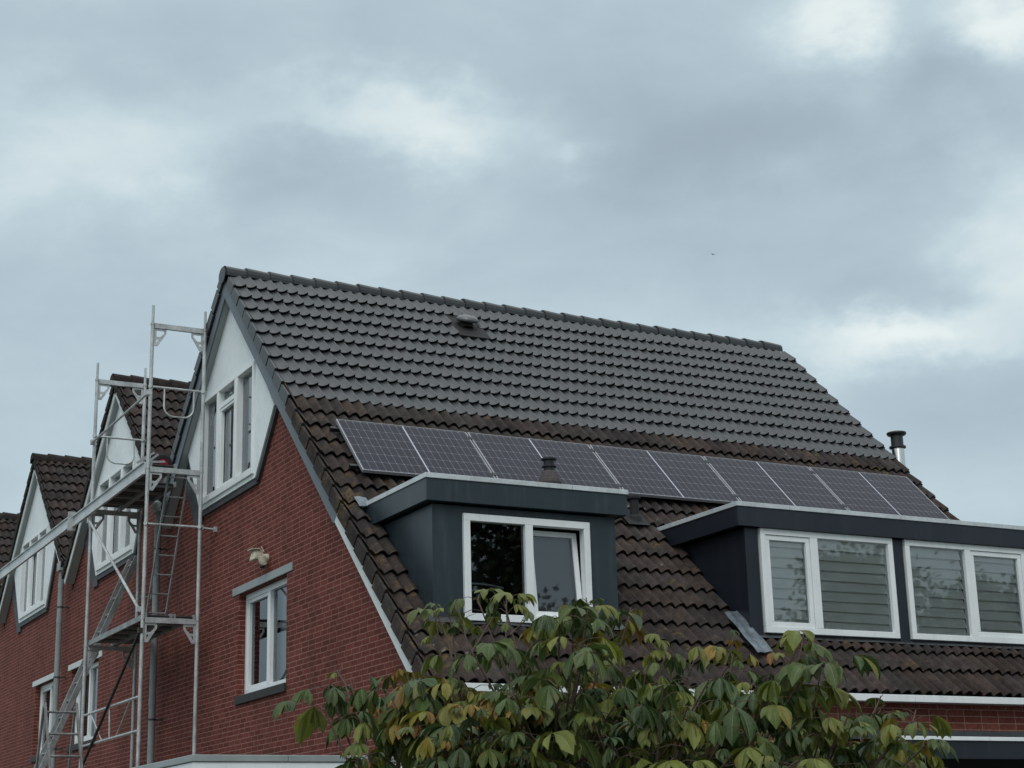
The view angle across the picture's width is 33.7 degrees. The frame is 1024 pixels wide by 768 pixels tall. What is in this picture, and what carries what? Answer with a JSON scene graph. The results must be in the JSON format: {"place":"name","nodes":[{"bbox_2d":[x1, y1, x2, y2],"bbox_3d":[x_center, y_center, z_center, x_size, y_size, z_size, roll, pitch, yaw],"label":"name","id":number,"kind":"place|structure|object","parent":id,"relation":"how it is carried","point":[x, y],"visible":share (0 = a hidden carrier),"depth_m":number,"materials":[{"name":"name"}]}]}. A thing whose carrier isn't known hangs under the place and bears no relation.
{"place":"outdoors","nodes":[
{"label":"outdoors","id":0,"kind":"place"},
{"bbox_2d":[0,512,18,686],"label":"brick house","id":1,"kind":"structure","parent":0,"point":[8,523],"depth_m":38.20,"materials":[{"name":"brick"}]},
{"bbox_2d":[0,0,1023,525],"label":"sky","id":2,"kind":"structure","parent":0,"point":[851,172],"materials":[{"name":"grey"}]},
{"bbox_2d":[158,266,1023,767],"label":"brick house","id":3,"kind":"structure","parent":0,"point":[360,566],"depth_m":20.48,"materials":[{"name":"tile"}]},
{"bbox_2d":[202,361,255,505],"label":"gable window","id":4,"kind":"structure","parent":3,"relation":"in","point":[234,417],"depth_m":23.19,"materials":[{"name":"white plastic"}]},
{"bbox_2d":[247,546,268,567],"bbox_3d":[-3.174,2.171,21.188,0.215,0.319,0.324,7,-18,-27],"label":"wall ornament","id":5,"kind":"object","parent":3,"relation":"attached to","point":[259,556],"visible":1,"depth_m":21.15,"materials":[{"name":"beige plastic"}]},
{"bbox_2d":[232,562,292,704],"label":"window","id":6,"kind":"structure","parent":3,"relation":"in","point":[266,607],"depth_m":21.66,"materials":[{"name":"white plastic"}]},
{"bbox_2d":[329,419,495,477],"bbox_3d":[-1.167,0.796,20.041,1.851,0.821,0.852,7,-18,-27],"label":"solar panel","id":7,"kind":"object","parent":3,"relation":"attached to","point":[387,449],"visible":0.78,"depth_m":20.03,"materials":[{"name":"black glass"}]},
{"bbox_2d":[467,432,621,488],"bbox_3d":[0.423,0.983,20.847,1.751,0.821,0.852,7,-18,-27],"label":"solar panel","id":8,"kind":"object","parent":3,"relation":"attached to","point":[511,458],"visible":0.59,"depth_m":20.87,"materials":[{"name":"black glass"}]},
{"bbox_2d":[589,445,738,504],"bbox_3d":[1.968,1.164,21.631,1.751,0.821,0.852,7,-18,-27],"label":"solar panel","id":9,"kind":"object","parent":3,"relation":"attached to","point":[655,474],"visible":0.84,"depth_m":21.58,"materials":[{"name":"black glass"}]},
{"bbox_2d":[703,456,847,510],"bbox_3d":[3.513,1.345,22.415,1.751,0.821,0.852,7,-18,-27],"label":"solar panel","id":10,"kind":"object","parent":3,"relation":"attached to","point":[768,483],"visible":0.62,"depth_m":22.40,"materials":[{"name":"black glass"}]},
{"bbox_2d":[809,467,949,519],"bbox_3d":[5.050,1.525,23.195,1.734,0.821,0.852,7,-18,-27],"label":"solar panel","id":11,"kind":"object","parent":3,"relation":"attached to","point":[876,493],"visible":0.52,"depth_m":23.18,"materials":[{"name":"black glass"}]},
{"label":"ground","id":12,"kind":"structure","parent":0,"visible":0},
{"bbox_2d":[0,453,91,767],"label":"brick house","id":13,"kind":"structure","parent":12,"relation":"on","point":[54,491],"depth_m":33.03,"materials":[{"name":"brick"}]},
{"bbox_2d":[30,673,53,762],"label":"window","id":14,"kind":"structure","parent":13,"relation":"in","point":[46,695],"depth_m":32.00,"materials":[{"name":"white plastic"}]},
{"bbox_2d":[18,525,74,619],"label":"gable window","id":15,"kind":"structure","parent":13,"relation":"in","point":[36,567],"depth_m":33.35,"materials":[{"name":"white plastic"}]},
{"bbox_2d":[51,561,68,767],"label":"downpipe","id":16,"kind":"object","parent":13,"relation":"attached to","point":[59,619],"visible":0.69,"depth_m":30.18,"materials":[{"name":"plastic"}]},
{"bbox_2d":[35,702,82,767],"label":"step ladder","id":17,"kind":"object","parent":12,"relation":"on","point":[75,712],"visible":1,"depth_m":21.66,"materials":[{"name":"silver metal"}]},
{"bbox_2d":[34,555,136,767],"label":"long ladder","id":18,"kind":"object","parent":12,"relation":"on","point":[102,628],"visible":0.7,"depth_m":25.67,"materials":[{"name":"metal"}]},
{"bbox_2d":[0,305,216,767],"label":"scaffold tower","id":19,"kind":"structure","parent":12,"relation":"on","point":[140,487],"depth_m":23.92,"materials":[{"name":"metal"}]},
{"bbox_2d":[136,452,171,464],"bbox_3d":[-5.022,1.115,23.789,0.483,0.285,0.225,7,-18,-27],"label":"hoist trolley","id":20,"kind":"object","parent":19,"relation":"on","point":[163,459],"visible":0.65,"depth_m":23.79,"materials":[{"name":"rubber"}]},
{"bbox_2d":[146,474,187,614],"bbox_3d":[-4.789,2.272,23.443,0.299,2.013,1.009,7,-18,-27],"label":"access ladder","id":21,"kind":"object","parent":19,"relation":"on","point":[157,544],"visible":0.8,"depth_m":23.43,"materials":[{"name":"metal"}]},
{"bbox_2d":[61,373,190,767],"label":"brick house","id":22,"kind":"structure","parent":12,"relation":"on","point":[118,536],"depth_m":27.84,"materials":[{"name":"brick"}]},
{"bbox_2d":[66,651,101,752],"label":"window","id":23,"kind":"structure","parent":22,"relation":"in","point":[92,676],"depth_m":29.45,"materials":[{"name":"white plastic"}]},
{"bbox_2d":[95,456,176,571],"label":"gable window","id":24,"kind":"structure","parent":22,"relation":"in","point":[119,533],"depth_m":28.18,"materials":[{"name":"white plastic"}]},
{"bbox_2d":[147,501,167,763],"bbox_3d":[-5.166,5.104,24.422,0.230,6.900,0.240,7,-18,-27],"label":"downpipe","id":25,"kind":"object","parent":22,"relation":"attached to","point":[156,508],"visible":0.68,"depth_m":24.68,"materials":[{"name":"plastic"}]},
{"bbox_2d":[133,754,412,767],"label":"garage","id":26,"kind":"structure","parent":12,"relation":"on","point":[240,761],"depth_m":15.65,"materials":[{"name":"white paint"}]},
{"bbox_2d":[272,588,958,767],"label":"tree","id":27,"kind":"object","parent":12,"relation":"on","point":[532,718],"visible":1,"depth_m":8.83,"materials":[{"name":"green plant"}]}
]}

